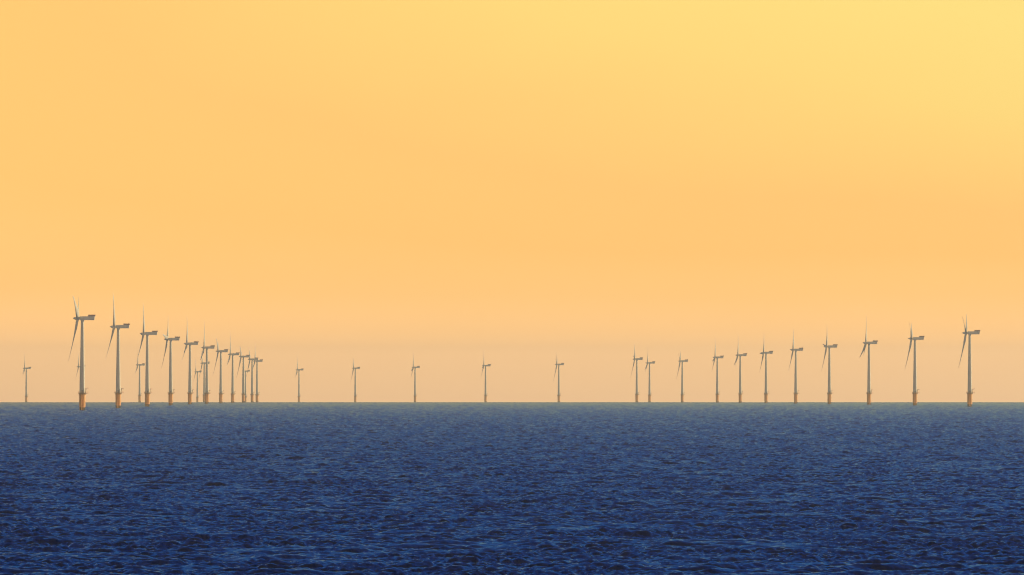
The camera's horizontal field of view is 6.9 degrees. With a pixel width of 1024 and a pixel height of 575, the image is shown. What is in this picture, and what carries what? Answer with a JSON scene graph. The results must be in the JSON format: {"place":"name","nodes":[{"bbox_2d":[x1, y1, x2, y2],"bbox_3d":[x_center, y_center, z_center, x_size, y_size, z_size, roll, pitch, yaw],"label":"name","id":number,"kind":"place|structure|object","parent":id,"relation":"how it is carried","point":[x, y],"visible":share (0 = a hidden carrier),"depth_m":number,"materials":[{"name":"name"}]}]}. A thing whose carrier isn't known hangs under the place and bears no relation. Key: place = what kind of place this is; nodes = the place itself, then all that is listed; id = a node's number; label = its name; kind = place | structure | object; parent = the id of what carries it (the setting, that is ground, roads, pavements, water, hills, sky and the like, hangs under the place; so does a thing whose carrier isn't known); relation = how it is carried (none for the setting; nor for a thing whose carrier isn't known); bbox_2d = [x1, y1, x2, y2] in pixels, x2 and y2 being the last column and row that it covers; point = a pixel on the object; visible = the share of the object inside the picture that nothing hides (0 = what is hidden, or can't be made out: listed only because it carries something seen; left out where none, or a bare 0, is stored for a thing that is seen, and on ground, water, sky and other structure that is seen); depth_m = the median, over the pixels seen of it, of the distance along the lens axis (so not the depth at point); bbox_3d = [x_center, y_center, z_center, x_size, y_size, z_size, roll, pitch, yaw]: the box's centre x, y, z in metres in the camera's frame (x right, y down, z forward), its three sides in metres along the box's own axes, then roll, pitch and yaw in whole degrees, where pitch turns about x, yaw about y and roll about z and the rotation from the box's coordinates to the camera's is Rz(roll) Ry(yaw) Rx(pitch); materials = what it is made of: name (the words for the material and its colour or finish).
{"place":"outdoors","nodes":[
{"label":"outdoors","id":0,"kind":"place"},
{"bbox_2d":[0,402,1023,574],"bbox_3d":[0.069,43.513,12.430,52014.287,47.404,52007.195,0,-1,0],"label":"sea","id":1,"kind":"structure","parent":0,"point":[525,488],"depth_m":1653.19,"materials":[{"name":"blue liquid"}]},
{"bbox_2d":[21,352,30,401],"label":"wind turbine","id":2,"kind":"object","parent":1,"relation":"in","point":[26,394],"visible":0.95,"depth_m":19900.94,"materials":[{"name":"orange paint"}]},
{"bbox_2d":[69,296,95,409],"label":"wind turbine","id":3,"kind":"object","parent":1,"relation":"in","point":[77,318],"visible":0.94,"depth_m":7439.70,"materials":[{"name":"orange paint"}]},
{"bbox_2d":[106,295,129,407],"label":"wind turbine","id":4,"kind":"object","parent":1,"relation":"in","point":[118,392],"visible":0.96,"depth_m":8411.03,"materials":[{"name":"orange paint"}]},
{"bbox_2d":[134,360,144,401],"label":"wind turbine","id":5,"kind":"object","parent":1,"relation":"in","point":[140,395],"visible":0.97,"depth_m":18194.79,"materials":[{"name":"orange paint"}]},
{"bbox_2d":[136,306,157,405],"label":"wind turbine","id":6,"kind":"object","parent":1,"relation":"in","point":[147,389],"visible":0.97,"depth_m":9385.29,"materials":[{"name":"orange paint"}]},
{"bbox_2d":[161,328,179,404],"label":"wind turbine","id":7,"kind":"object","parent":1,"relation":"in","point":[170,397],"visible":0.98,"depth_m":10360.47,"materials":[{"name":"orange paint"}]},
{"bbox_2d":[181,325,198,403],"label":"wind turbine","id":8,"kind":"object","parent":1,"relation":"in","point":[189,393],"visible":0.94,"depth_m":11269.51,"materials":[{"name":"orange paint"}]},
{"bbox_2d":[193,359,201,401],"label":"wind turbine","id":9,"kind":"object","parent":1,"relation":"in","point":[197,395],"visible":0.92,"depth_m":21970.28,"materials":[{"name":"orange paint"}]},
{"bbox_2d":[199,352,209,401],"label":"wind turbine","id":10,"kind":"object","parent":1,"relation":"in","point":[202,363],"visible":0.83,"depth_m":17419.56,"materials":[{"name":"orange paint"}]},
{"bbox_2d":[200,323,214,402],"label":"wind turbine","id":11,"kind":"object","parent":1,"relation":"in","point":[206,393],"visible":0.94,"depth_m":12179.74,"materials":[{"name":"orange paint"}]},
{"bbox_2d":[213,338,227,402],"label":"wind turbine","id":12,"kind":"object","parent":1,"relation":"in","point":[220,393],"visible":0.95,"depth_m":13159.78,"materials":[{"name":"orange paint"}]},
{"bbox_2d":[226,332,239,402],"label":"wind turbine","id":13,"kind":"object","parent":1,"relation":"in","point":[232,385],"visible":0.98,"depth_m":14089.84,"materials":[{"name":"orange paint"}]},
{"bbox_2d":[236,346,249,401],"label":"wind turbine","id":14,"kind":"object","parent":1,"relation":"in","point":[243,387],"visible":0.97,"depth_m":14822.02,"materials":[{"name":"orange paint"}]},
{"bbox_2d":[244,367,249,401],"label":"wind turbine","id":15,"kind":"object","parent":1,"relation":"in","point":[245,371],"visible":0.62,"depth_m":21569.90,"materials":[{"name":"orange paint"}]},
{"bbox_2d":[246,347,257,401],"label":"wind turbine","id":16,"kind":"object","parent":1,"relation":"in","point":[251,394],"visible":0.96,"depth_m":15812.04,"materials":[{"name":"orange paint"}]},
{"bbox_2d":[253,350,262,401],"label":"wind turbine","id":17,"kind":"object","parent":1,"relation":"in","point":[257,361],"visible":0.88,"depth_m":16510.82,"materials":[{"name":"orange paint"}]},
{"bbox_2d":[294,355,303,401],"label":"wind turbine","id":18,"kind":"object","parent":1,"relation":"in","point":[298,371],"visible":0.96,"depth_m":20796.67,"materials":[{"name":"orange paint"}]},
{"bbox_2d":[351,360,359,401],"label":"wind turbine","id":19,"kind":"object","parent":1,"relation":"in","point":[355,368],"visible":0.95,"depth_m":19900.83,"materials":[{"name":"orange paint"}]},
{"bbox_2d":[411,352,419,401],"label":"wind turbine","id":20,"kind":"object","parent":1,"relation":"in","point":[415,394],"visible":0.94,"depth_m":19434.71,"materials":[{"name":"orange paint"}]},
{"bbox_2d":[481,360,490,401],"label":"wind turbine","id":21,"kind":"object","parent":1,"relation":"in","point":[485,394],"visible":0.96,"depth_m":18583.08,"materials":[{"name":"orange paint"}]},
{"bbox_2d":[554,360,563,401],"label":"wind turbine","id":22,"kind":"object","parent":1,"relation":"in","point":[558,395],"visible":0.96,"depth_m":17987.58,"materials":[{"name":"orange paint"}]},
{"bbox_2d":[630,344,642,401],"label":"wind turbine","id":23,"kind":"object","parent":1,"relation":"in","point":[637,392],"visible":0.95,"depth_m":15755.80,"materials":[{"name":"orange paint"}]},
{"bbox_2d":[645,356,654,401],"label":"wind turbine","id":24,"kind":"object","parent":1,"relation":"in","point":[649,389],"visible":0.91,"depth_m":17289.97,"materials":[{"name":"orange paint"}]},
{"bbox_2d":[676,352,687,401],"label":"wind turbine","id":25,"kind":"object","parent":1,"relation":"in","point":[682,392],"visible":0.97,"depth_m":16540.90,"materials":[{"name":"orange paint"}]},
{"bbox_2d":[712,343,723,401],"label":"wind turbine","id":26,"kind":"object","parent":1,"relation":"in","point":[717,386],"visible":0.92,"depth_m":15132.00,"materials":[{"name":"orange paint"}]},
{"bbox_2d":[734,343,746,402],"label":"wind turbine","id":27,"kind":"object","parent":1,"relation":"in","point":[740,393],"visible":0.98,"depth_m":14351.57,"materials":[{"name":"orange paint"}]},
{"bbox_2d":[760,344,772,402],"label":"wind turbine","id":28,"kind":"object","parent":1,"relation":"in","point":[766,390],"visible":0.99,"depth_m":13611.57,"materials":[{"name":"orange paint"}]},
{"bbox_2d":[788,331,802,402],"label":"wind turbine","id":29,"kind":"object","parent":1,"relation":"in","point":[795,393],"visible":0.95,"depth_m":12752.03,"materials":[{"name":"orange paint"}]},
{"bbox_2d":[822,337,837,403],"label":"wind turbine","id":30,"kind":"object","parent":1,"relation":"in","point":[829,393],"visible":0.96,"depth_m":11927.01,"materials":[{"name":"orange paint"}]},
{"bbox_2d":[859,321,877,403],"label":"wind turbine","id":31,"kind":"object","parent":1,"relation":"in","point":[869,392],"visible":0.97,"depth_m":11095.62,"materials":[{"name":"orange paint"}]},
{"bbox_2d":[905,323,923,404],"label":"wind turbine","id":32,"kind":"object","parent":1,"relation":"in","point":[915,389],"visible":0.94,"depth_m":10237.29,"materials":[{"name":"orange paint"}]},
{"bbox_2d":[959,314,979,405],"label":"wind turbine","id":33,"kind":"object","parent":1,"relation":"in","point":[970,392],"visible":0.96,"depth_m":9282.35,"materials":[{"name":"orange paint"}]},
{"bbox_2d":[0,0,1023,401],"label":"sky","id":34,"kind":"structure","parent":0,"point":[520,188],"materials":[{"name":"orange"}]}
]}

